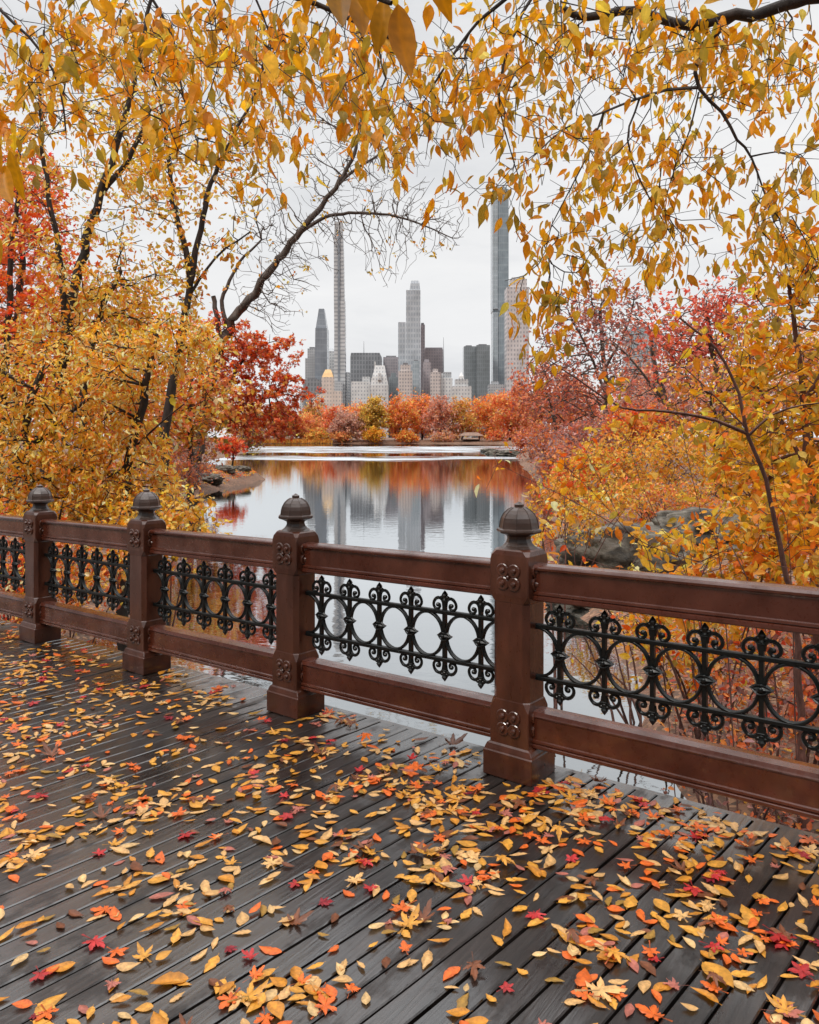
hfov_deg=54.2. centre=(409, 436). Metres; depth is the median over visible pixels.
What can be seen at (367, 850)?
fallen leaf
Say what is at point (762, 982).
fallen leaf
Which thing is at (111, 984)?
fallen leaf
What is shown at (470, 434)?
wooden shelter
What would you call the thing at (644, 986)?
fallen leaf
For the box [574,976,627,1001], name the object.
fallen leaf
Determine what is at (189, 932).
fallen leaf
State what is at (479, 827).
fallen leaf
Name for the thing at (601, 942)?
fallen leaf
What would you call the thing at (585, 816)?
fallen leaf
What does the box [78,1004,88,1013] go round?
fallen leaf
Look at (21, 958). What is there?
fallen leaf
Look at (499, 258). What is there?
glass tower
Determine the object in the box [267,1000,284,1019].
fallen leaf
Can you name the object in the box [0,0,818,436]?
sky
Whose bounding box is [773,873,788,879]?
fallen leaf
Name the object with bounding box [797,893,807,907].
fallen leaf
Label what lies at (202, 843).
fallen leaf
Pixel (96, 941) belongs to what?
fallen leaf
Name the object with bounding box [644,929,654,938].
fallen leaf
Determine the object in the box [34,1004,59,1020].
fallen leaf
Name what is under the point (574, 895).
fallen leaf
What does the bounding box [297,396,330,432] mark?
autumn tree
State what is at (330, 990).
fallen leaf
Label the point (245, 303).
leaning tree
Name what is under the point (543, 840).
fallen leaf
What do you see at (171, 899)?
fallen leaf
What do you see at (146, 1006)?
fallen leaf
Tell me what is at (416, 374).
glass block
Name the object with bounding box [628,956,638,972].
fallen leaf
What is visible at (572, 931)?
fallen leaf
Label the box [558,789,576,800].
fallen leaf
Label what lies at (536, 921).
fallen leaf
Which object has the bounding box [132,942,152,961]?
fallen leaf
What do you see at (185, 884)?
fallen leaf
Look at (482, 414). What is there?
autumn tree
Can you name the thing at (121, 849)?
fallen leaf
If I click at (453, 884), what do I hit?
fallen leaf
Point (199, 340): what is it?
yellow tree
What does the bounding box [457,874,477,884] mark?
fallen leaf
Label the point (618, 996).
fallen leaf
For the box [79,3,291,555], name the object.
vine clad tree
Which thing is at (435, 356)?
office tower
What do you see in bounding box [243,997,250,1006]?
fallen leaf
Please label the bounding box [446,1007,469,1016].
fallen leaf
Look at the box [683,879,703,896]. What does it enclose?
fallen leaf
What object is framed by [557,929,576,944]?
fallen leaf
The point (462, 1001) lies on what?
fallen leaf
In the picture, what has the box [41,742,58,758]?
fallen leaf
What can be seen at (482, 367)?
slab tower
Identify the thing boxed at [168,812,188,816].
fallen leaf
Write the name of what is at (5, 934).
fallen leaf
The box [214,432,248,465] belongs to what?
red sapling
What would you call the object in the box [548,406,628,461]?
rust shrub
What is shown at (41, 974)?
fallen leaf
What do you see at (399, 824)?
fallen leaf
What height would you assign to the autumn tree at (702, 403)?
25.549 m
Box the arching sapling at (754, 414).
[549,311,818,831]
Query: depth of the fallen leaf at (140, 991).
2.29 m
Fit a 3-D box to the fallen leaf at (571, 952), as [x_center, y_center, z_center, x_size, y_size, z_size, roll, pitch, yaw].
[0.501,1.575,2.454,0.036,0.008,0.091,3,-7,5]
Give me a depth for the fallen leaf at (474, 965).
2.37 m
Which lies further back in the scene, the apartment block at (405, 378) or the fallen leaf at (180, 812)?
the apartment block at (405, 378)
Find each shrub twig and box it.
[474,442,777,823]
[531,528,713,806]
[547,438,728,810]
[571,427,675,796]
[591,412,708,805]
[660,364,737,810]
[752,412,818,828]
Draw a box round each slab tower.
[350,348,381,405]
[463,345,475,437]
[476,344,489,437]
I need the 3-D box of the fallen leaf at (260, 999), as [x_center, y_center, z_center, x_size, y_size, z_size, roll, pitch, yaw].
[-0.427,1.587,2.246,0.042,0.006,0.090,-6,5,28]
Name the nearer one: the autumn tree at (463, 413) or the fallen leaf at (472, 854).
the fallen leaf at (472, 854)
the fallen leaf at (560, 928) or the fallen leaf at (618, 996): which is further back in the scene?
the fallen leaf at (560, 928)
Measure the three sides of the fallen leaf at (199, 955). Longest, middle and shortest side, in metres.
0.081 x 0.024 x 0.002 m
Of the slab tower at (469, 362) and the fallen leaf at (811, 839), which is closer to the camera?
the fallen leaf at (811, 839)
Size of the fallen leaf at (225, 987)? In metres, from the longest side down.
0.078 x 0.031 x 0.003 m
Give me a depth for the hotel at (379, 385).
1380.00 m
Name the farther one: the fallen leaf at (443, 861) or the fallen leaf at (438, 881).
the fallen leaf at (443, 861)
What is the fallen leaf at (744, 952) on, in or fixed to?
on the bridge deck
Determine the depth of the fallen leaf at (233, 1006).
2.24 m
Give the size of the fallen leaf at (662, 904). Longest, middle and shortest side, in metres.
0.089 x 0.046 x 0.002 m
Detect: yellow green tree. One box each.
[683,205,818,725]
[684,395,818,647]
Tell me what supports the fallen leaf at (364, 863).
on the bridge deck
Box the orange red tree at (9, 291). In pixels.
[0,154,129,565]
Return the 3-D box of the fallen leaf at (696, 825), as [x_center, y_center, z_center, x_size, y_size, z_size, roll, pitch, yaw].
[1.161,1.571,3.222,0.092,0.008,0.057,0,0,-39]
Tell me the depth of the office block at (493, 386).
1380.00 m
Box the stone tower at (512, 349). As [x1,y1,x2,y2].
[504,277,528,436]
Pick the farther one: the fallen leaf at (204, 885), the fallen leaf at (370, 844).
the fallen leaf at (370, 844)
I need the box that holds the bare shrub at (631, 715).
[567,607,676,726]
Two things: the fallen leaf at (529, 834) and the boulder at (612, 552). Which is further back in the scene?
the boulder at (612, 552)
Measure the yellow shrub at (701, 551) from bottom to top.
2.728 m
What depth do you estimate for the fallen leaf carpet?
3.29 m
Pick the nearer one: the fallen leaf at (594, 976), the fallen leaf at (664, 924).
the fallen leaf at (594, 976)
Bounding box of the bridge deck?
[0,619,818,1023]
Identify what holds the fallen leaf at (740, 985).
on the bridge deck
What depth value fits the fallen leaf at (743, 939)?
2.50 m
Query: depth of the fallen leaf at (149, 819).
3.37 m
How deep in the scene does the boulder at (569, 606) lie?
14.93 m
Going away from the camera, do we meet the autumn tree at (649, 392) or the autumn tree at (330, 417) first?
the autumn tree at (649, 392)
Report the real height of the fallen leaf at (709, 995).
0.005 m
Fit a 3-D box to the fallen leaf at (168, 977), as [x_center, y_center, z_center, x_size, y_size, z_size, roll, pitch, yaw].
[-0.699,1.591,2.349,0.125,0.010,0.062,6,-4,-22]
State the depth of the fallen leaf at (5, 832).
3.27 m
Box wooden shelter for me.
[459,432,482,441]
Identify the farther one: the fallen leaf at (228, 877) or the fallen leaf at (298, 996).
the fallen leaf at (228, 877)
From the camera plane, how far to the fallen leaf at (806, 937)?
2.50 m
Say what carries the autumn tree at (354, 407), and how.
on the ground
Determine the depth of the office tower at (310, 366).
1560.00 m
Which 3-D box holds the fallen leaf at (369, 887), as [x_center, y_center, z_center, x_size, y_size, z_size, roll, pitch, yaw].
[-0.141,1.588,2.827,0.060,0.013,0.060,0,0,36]
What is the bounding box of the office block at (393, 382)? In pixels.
[389,373,397,437]
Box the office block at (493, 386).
[488,381,504,437]
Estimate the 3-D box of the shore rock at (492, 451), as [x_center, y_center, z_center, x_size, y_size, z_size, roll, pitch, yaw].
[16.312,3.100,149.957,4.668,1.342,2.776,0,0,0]
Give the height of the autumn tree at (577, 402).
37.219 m
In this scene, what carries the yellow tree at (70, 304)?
on the ground
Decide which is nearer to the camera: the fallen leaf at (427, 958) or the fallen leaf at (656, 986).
the fallen leaf at (656, 986)
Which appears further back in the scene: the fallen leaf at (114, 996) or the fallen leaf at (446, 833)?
the fallen leaf at (446, 833)
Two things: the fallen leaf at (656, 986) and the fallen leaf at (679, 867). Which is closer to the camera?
the fallen leaf at (656, 986)
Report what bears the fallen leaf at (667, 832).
on the bridge deck
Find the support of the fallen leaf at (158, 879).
on the bridge deck
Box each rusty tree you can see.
[101,341,260,506]
[638,288,818,498]
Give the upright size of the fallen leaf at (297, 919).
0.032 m
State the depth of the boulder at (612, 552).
16.64 m
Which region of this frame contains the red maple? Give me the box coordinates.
[172,309,325,462]
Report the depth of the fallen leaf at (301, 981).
2.34 m
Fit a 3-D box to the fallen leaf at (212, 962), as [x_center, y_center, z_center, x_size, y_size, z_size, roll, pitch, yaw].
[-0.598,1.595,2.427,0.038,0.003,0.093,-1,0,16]
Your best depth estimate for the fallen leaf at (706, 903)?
2.69 m
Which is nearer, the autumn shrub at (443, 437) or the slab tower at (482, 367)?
the autumn shrub at (443, 437)
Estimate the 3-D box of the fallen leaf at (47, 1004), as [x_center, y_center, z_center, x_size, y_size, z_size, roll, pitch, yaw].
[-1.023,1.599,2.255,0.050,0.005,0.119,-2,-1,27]
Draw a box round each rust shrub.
[503,419,562,457]
[517,422,576,468]
[530,431,591,497]
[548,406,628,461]
[592,391,694,476]
[600,470,747,522]
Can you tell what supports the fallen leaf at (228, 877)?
on the bridge deck
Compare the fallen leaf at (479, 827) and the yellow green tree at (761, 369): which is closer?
the fallen leaf at (479, 827)
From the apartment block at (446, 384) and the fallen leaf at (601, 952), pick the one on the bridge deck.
the fallen leaf at (601, 952)
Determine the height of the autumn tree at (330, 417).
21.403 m
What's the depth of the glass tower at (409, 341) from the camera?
1480.00 m
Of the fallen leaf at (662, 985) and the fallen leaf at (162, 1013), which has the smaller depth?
the fallen leaf at (162, 1013)
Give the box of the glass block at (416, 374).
[413,360,418,435]
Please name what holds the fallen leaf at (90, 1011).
on the bridge deck
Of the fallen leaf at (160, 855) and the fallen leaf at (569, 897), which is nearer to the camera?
the fallen leaf at (569, 897)
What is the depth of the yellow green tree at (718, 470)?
9.99 m
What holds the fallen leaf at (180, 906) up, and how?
on the bridge deck
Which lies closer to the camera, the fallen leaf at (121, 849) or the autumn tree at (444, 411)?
the fallen leaf at (121, 849)
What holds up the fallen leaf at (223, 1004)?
on the bridge deck
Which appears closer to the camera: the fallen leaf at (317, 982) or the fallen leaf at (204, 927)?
the fallen leaf at (317, 982)
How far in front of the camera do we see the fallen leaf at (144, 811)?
3.45 m
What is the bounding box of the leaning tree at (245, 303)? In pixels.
[185,78,472,490]
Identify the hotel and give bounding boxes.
[312,370,341,435]
[370,361,388,437]
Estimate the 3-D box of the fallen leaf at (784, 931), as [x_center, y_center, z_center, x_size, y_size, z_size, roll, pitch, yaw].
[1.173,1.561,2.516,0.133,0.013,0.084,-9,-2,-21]
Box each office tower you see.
[305,347,314,379]
[329,348,333,375]
[421,323,424,408]
[425,337,443,378]
[623,326,654,401]
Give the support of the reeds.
on the ground
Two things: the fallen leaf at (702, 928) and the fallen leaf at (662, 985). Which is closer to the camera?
the fallen leaf at (662, 985)
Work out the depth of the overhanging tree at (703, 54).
3.87 m
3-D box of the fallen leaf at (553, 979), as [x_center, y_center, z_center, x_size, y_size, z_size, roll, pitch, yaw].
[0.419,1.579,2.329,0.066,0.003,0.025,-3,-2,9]
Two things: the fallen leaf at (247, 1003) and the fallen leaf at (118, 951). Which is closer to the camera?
the fallen leaf at (247, 1003)
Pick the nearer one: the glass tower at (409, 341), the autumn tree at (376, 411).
the autumn tree at (376, 411)
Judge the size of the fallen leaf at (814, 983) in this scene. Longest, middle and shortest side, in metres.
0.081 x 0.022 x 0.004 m
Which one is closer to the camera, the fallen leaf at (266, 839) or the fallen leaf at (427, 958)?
the fallen leaf at (427, 958)
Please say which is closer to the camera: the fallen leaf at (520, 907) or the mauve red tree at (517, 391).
the fallen leaf at (520, 907)
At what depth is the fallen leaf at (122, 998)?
2.26 m
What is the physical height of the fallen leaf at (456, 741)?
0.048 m
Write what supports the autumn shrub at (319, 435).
on the ground
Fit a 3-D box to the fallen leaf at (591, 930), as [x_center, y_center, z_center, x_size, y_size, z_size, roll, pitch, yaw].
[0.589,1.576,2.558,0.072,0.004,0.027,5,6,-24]
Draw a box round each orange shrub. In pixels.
[0,500,32,622]
[0,514,127,642]
[524,438,656,537]
[554,478,652,566]
[564,416,751,522]
[595,397,684,463]
[595,574,814,739]
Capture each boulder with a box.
[546,602,590,609]
[553,522,703,572]
[645,507,744,555]
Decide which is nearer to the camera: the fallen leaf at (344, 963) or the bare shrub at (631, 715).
the fallen leaf at (344, 963)
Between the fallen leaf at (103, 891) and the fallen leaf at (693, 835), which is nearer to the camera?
the fallen leaf at (103, 891)
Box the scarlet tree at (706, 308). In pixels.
[635,261,764,474]
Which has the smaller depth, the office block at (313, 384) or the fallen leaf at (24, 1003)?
the fallen leaf at (24, 1003)
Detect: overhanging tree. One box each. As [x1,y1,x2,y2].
[0,0,457,263]
[375,0,818,391]
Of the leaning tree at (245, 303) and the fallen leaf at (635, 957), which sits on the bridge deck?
the fallen leaf at (635, 957)
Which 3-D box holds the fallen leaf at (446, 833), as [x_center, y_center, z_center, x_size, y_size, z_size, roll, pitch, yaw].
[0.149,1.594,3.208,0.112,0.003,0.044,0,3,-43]
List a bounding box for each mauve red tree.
[507,352,611,440]
[518,256,661,451]
[590,301,734,467]
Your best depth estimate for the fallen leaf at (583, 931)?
2.56 m
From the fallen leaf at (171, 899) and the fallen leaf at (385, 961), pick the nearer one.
the fallen leaf at (385, 961)
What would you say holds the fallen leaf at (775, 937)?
on the bridge deck
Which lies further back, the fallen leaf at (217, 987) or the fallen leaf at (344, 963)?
the fallen leaf at (344, 963)
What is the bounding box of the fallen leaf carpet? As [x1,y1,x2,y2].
[0,623,818,1023]
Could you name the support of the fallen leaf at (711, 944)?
on the bridge deck
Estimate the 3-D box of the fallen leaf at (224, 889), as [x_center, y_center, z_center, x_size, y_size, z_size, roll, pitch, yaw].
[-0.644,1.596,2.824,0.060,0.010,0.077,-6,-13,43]
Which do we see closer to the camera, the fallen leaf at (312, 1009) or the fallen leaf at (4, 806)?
the fallen leaf at (312, 1009)
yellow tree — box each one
[0,0,204,594]
[0,333,135,622]
[38,309,238,650]
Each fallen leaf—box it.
[0,802,8,811]
[0,827,11,838]
[0,926,14,939]
[2,863,23,872]
[10,953,27,966]
[12,999,34,1007]
[15,921,35,927]
[21,844,49,861]
[27,789,48,797]
[29,966,52,981]
[34,992,66,1015]
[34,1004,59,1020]
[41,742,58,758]
[44,963,59,973]
[50,961,77,971]
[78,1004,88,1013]
[79,794,94,801]
[81,934,105,950]
[86,1004,94,1019]
[90,905,112,915]
[92,803,110,821]
[92,887,122,896]
[102,836,126,845]
[102,956,119,964]
[104,974,120,989]
[107,946,128,956]
[108,977,118,992]
[108,993,125,1000]
[109,906,121,921]
[110,847,129,853]
[112,995,130,1001]
[116,962,140,970]
[118,1012,131,1018]
[121,880,141,888]
[128,989,147,994]
[130,860,142,871]
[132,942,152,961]
[135,1002,152,1011]
[136,818,158,821]
[137,805,148,815]
[139,920,166,931]
[145,876,168,882]
[145,892,173,898]
[149,971,188,983]
[155,851,164,862]
[159,1010,168,1021]
[162,892,179,908]
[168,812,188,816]
[171,807,186,818]
[171,928,180,944]
[173,979,191,985]
[175,901,195,914]
[176,882,193,889]
[178,830,195,838]
[180,927,195,936]
[186,915,200,925]
[190,948,207,961]
[193,917,213,925]
[195,839,212,846]
[200,880,210,891]
[200,924,214,930]
[204,955,219,972]
[208,978,223,985]
[214,977,226,993]
[217,987,239,1008]
[218,874,233,882]
[218,886,235,893]
[219,980,235,994]
[221,945,236,952]
[227,979,268,1002]
[229,995,241,1010]
[236,823,247,832]
[236,912,248,924]
[242,948,260,959]
[242,965,264,982]
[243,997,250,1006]
[246,990,266,1013]
[251,835,271,844]
[252,967,277,981]
[258,989,276,1003]
[259,946,281,954]
[261,855,280,869]
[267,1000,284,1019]
[269,977,286,986]
[271,854,282,864]
[277,916,293,922]
[278,985,290,999]
[287,907,313,924]
[287,993,305,1000]
[290,965,303,980]
[292,973,310,984]
[295,1001,315,1005]
[303,877,312,891]
[304,984,324,994]
[307,1000,318,1016]
[310,974,320,990]
[310,994,336,1019]
[313,897,333,905]
[313,993,328,1000]
[317,982,325,993]
[320,827,332,839]
[325,984,337,998]
[331,975,353,981]
[336,962,344,974]
[338,859,360,865]
[339,959,347,969]
[344,983,360,997]
[345,872,363,886]
[351,839,374,850]
[356,855,372,865]
[360,845,382,854]
[361,991,370,1003]
[363,881,377,890]
[366,923,384,928]
[372,885,379,896]
[381,956,390,967]
[385,921,394,935]
[389,900,416,911]
[394,821,411,829]
[398,904,423,933]
[400,839,432,853]
[400,875,418,879]
[404,762,429,770]
[405,903,415,911]
[407,887,416,901]
[408,868,427,870]
[413,898,434,927]
[415,845,444,855]
[421,864,440,868]
[422,949,432,968]
[427,938,452,941]
[434,874,450,888]
[437,865,457,874]
[439,856,452,869]
[439,882,461,887]
[441,829,455,837]
[443,965,461,980]
[445,733,467,744]
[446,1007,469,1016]
[456,840,476,846]
[456,993,468,1007]
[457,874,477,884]
[458,850,486,861]
[460,908,471,919]
[463,951,484,979]
[464,893,471,904]
[472,825,489,830]
[480,824,494,831]
[484,884,504,890]
[486,821,498,830]
[487,854,515,865]
[497,808,512,815]
[497,981,513,992]
[502,918,511,938]
[503,838,512,849]
[511,796,526,808]
[512,905,526,911]
[515,831,539,838]
[525,909,546,919]
[527,918,549,926]
[533,787,549,794]
[535,836,550,844]
[536,820,546,833]
[545,853,555,865]
[545,977,564,981]
[550,821,568,839]
[551,924,566,934]
[555,895,577,899]
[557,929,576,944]
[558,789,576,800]
[561,998,584,1004]
[564,861,579,868]
[565,924,581,946]
[566,854,579,863]
[567,943,578,956]
[568,892,577,903]
[569,812,594,820]
[569,935,602,945]
[570,987,601,999]
[571,807,582,811]
[571,958,591,963]
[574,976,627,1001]
[575,836,593,843]
[575,968,591,987]
[577,874,605,885]
[580,926,593,934]
[585,939,611,946]
[586,993,609,1009]
[587,927,603,933]
[590,776,606,781]
[590,974,597,980]
[596,947,630,962]
[596,953,621,961]
[597,947,612,960]
[598,815,614,820]
[600,794,615,807]
[600,934,618,940]
[603,946,620,963]
[603,960,613,968]
[607,884,623,890]
[608,979,627,984]
[608,985,627,1001]
[609,997,617,1009]
[617,874,630,886]
[623,895,637,908]
[625,1003,634,1017]
[626,953,638,964]
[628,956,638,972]
[630,930,645,936]
[635,1004,672,1021]
[636,908,644,920]
[638,959,655,975]
[638,980,650,992]
[642,940,659,956]
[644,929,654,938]
[651,989,661,1002]
[652,897,669,912]
[653,982,668,991]
[655,829,679,836]
[656,914,668,930]
[659,984,671,989]
[662,977,688,989]
[663,893,694,896]
[668,857,693,871]
[673,908,690,921]
[678,925,707,936]
[682,912,704,914]
[683,859,694,867]
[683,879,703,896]
[686,821,708,830]
[687,830,705,841]
[691,892,713,897]
[691,987,721,1004]
[697,925,705,938]
[698,839,718,846]
[698,899,715,911]
[698,916,717,926]
[699,941,724,952]
[699,970,728,986]
[700,980,727,993]
[701,872,712,877]
[701,882,718,894]
[701,961,733,987]
[702,914,730,922]
[706,911,727,924]
[707,860,726,866]
[708,946,721,957]
[710,948,732,952]
[712,883,733,896]
[717,922,738,931]
[729,948,753,956]
[731,970,753,976]
[733,980,754,991]
[738,935,752,945]
[738,957,757,962]
[740,904,759,926]
[742,931,765,943]
[745,831,768,835]
[746,983,757,993]
[748,917,757,927]
[750,908,762,915]
[754,893,772,904]
[754,938,764,952]
[755,975,766,988]
[760,932,771,942]
[761,999,804,1017]
[762,924,796,941]
[764,991,805,1017]
[768,924,798,941]
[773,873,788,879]
[774,939,798,950]
[777,901,787,911]
[777,974,798,977]
[780,837,787,848]
[780,938,798,946]
[787,961,814,980]
[792,955,816,969]
[794,934,814,939]
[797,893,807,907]
[798,835,818,842]
[802,843,818,856]
[810,980,818,986]
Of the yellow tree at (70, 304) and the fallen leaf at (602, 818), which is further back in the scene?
the yellow tree at (70, 304)
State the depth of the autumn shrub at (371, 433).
395.32 m
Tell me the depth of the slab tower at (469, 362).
1500.00 m
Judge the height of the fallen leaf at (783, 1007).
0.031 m
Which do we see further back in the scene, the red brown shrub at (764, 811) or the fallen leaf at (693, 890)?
the red brown shrub at (764, 811)
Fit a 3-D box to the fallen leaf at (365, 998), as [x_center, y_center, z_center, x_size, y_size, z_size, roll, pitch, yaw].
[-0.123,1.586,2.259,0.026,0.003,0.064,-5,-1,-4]
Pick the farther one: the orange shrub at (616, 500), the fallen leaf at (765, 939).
the orange shrub at (616, 500)
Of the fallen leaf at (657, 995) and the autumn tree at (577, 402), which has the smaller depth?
the fallen leaf at (657, 995)
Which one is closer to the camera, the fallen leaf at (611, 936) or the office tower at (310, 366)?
the fallen leaf at (611, 936)
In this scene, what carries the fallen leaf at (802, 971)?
on the bridge deck
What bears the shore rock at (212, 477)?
on the ground
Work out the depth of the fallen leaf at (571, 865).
2.96 m
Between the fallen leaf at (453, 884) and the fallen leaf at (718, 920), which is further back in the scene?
the fallen leaf at (453, 884)
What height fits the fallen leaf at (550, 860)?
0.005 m
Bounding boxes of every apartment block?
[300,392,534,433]
[351,377,370,437]
[383,356,397,384]
[398,363,411,430]
[430,369,439,437]
[440,372,451,433]
[452,373,470,437]
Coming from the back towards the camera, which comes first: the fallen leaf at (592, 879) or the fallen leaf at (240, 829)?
the fallen leaf at (240, 829)
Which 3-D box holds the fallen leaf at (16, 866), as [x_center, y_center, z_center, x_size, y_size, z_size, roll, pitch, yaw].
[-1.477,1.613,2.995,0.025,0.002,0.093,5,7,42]
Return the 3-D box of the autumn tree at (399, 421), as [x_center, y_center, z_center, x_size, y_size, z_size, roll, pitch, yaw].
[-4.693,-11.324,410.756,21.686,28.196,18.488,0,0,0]
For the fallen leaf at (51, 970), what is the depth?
2.41 m
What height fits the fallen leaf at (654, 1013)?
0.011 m
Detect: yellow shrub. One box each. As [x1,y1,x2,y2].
[87,463,233,626]
[626,488,818,792]
[724,439,818,764]
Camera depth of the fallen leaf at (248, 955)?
2.46 m
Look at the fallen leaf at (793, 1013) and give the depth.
2.17 m
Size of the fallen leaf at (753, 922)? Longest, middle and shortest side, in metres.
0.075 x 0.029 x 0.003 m
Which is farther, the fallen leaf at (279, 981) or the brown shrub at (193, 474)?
the brown shrub at (193, 474)
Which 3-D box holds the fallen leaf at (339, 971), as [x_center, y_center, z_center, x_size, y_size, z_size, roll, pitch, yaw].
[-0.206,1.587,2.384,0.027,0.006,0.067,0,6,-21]
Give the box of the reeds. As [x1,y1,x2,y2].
[209,437,332,443]
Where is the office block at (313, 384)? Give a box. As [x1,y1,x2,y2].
[303,378,320,413]
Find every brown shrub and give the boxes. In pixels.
[154,440,216,510]
[657,695,818,832]
[698,624,818,827]
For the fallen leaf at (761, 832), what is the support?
on the bridge deck
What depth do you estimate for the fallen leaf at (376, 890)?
2.81 m
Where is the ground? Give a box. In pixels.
[0,437,818,833]
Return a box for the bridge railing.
[0,484,818,819]
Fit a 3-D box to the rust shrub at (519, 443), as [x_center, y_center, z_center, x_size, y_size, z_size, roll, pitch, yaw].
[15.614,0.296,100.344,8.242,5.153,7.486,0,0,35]
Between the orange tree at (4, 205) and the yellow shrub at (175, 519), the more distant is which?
the orange tree at (4, 205)
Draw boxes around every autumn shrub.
[302,428,332,440]
[329,430,354,442]
[361,426,388,442]
[392,428,419,442]
[426,428,461,441]
[480,428,514,440]
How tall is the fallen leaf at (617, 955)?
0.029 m
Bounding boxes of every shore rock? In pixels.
[199,473,224,484]
[213,465,236,473]
[234,465,251,471]
[480,448,496,451]
[484,450,500,453]
[495,449,524,455]
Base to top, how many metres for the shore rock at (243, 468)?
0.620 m
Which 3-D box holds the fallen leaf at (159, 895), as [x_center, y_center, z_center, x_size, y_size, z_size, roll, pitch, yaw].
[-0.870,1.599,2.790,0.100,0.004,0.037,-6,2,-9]
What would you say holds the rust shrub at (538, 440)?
on the ground
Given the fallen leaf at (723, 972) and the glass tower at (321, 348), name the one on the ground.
the glass tower at (321, 348)
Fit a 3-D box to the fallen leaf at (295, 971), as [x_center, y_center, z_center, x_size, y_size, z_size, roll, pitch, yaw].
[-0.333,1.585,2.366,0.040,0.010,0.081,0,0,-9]
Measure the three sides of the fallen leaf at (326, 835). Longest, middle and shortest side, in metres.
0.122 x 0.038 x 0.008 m
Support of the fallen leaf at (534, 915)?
on the bridge deck
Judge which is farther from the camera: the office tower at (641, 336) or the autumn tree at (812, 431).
the office tower at (641, 336)
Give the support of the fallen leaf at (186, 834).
on the bridge deck
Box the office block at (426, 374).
[423,359,430,437]
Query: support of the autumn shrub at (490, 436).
on the ground
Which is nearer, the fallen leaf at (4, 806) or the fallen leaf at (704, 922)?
the fallen leaf at (704, 922)
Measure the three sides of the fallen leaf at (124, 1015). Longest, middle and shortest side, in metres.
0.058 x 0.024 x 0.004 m
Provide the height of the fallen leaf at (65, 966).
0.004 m
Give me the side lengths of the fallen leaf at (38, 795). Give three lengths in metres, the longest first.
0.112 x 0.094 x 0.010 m
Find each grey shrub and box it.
[171,430,232,480]
[236,425,267,450]
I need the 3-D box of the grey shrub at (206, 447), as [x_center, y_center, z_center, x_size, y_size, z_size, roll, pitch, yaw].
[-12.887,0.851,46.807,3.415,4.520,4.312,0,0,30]
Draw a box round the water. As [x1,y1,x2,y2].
[83,443,686,799]
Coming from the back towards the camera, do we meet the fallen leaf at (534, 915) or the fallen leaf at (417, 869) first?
the fallen leaf at (417, 869)
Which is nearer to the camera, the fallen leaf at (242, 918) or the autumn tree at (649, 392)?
the fallen leaf at (242, 918)
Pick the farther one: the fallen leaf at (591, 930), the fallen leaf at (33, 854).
the fallen leaf at (33, 854)
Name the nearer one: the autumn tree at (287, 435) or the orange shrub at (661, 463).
the orange shrub at (661, 463)
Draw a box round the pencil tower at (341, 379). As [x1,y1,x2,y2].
[334,222,349,406]
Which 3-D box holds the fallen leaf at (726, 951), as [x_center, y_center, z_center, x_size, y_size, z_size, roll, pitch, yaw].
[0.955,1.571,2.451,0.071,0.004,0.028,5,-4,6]
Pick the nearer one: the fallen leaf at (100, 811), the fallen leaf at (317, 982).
the fallen leaf at (317, 982)
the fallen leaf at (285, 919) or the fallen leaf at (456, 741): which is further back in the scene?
the fallen leaf at (456, 741)
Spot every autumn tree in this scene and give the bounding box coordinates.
[219,392,271,438]
[263,405,307,438]
[286,409,325,439]
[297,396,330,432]
[316,403,356,437]
[326,407,365,440]
[341,398,381,439]
[354,394,391,439]
[382,388,420,439]
[402,387,442,439]
[419,394,463,439]
[445,396,482,439]
[467,390,505,439]
[487,379,531,439]
[507,378,559,433]
[533,377,603,437]
[588,346,697,444]
[659,349,797,432]
[751,321,818,439]
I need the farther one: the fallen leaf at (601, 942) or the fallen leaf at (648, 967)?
the fallen leaf at (601, 942)
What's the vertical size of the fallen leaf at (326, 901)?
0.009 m
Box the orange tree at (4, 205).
[0,129,227,510]
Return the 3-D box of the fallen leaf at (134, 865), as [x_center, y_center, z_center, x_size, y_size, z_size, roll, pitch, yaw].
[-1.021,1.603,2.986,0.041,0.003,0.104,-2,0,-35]
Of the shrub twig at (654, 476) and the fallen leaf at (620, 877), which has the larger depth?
the shrub twig at (654, 476)
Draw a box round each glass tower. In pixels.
[315,309,328,379]
[398,281,420,437]
[491,187,508,383]
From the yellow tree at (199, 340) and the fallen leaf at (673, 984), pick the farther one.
the yellow tree at (199, 340)
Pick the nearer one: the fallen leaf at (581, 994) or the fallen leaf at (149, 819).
the fallen leaf at (581, 994)
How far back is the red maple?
45.58 m
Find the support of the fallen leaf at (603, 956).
on the bridge deck
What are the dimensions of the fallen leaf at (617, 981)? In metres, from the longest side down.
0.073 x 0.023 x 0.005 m
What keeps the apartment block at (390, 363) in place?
on the ground
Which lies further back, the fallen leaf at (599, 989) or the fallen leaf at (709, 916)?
the fallen leaf at (709, 916)
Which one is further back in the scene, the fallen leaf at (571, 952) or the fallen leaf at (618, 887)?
the fallen leaf at (618, 887)
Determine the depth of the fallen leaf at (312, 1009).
2.21 m
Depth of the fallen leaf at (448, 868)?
2.93 m
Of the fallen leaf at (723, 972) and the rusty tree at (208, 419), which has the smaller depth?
the fallen leaf at (723, 972)
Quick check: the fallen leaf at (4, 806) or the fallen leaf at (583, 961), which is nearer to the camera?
the fallen leaf at (583, 961)
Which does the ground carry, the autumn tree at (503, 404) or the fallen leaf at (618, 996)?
the autumn tree at (503, 404)
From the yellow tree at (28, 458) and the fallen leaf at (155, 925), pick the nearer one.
the fallen leaf at (155, 925)

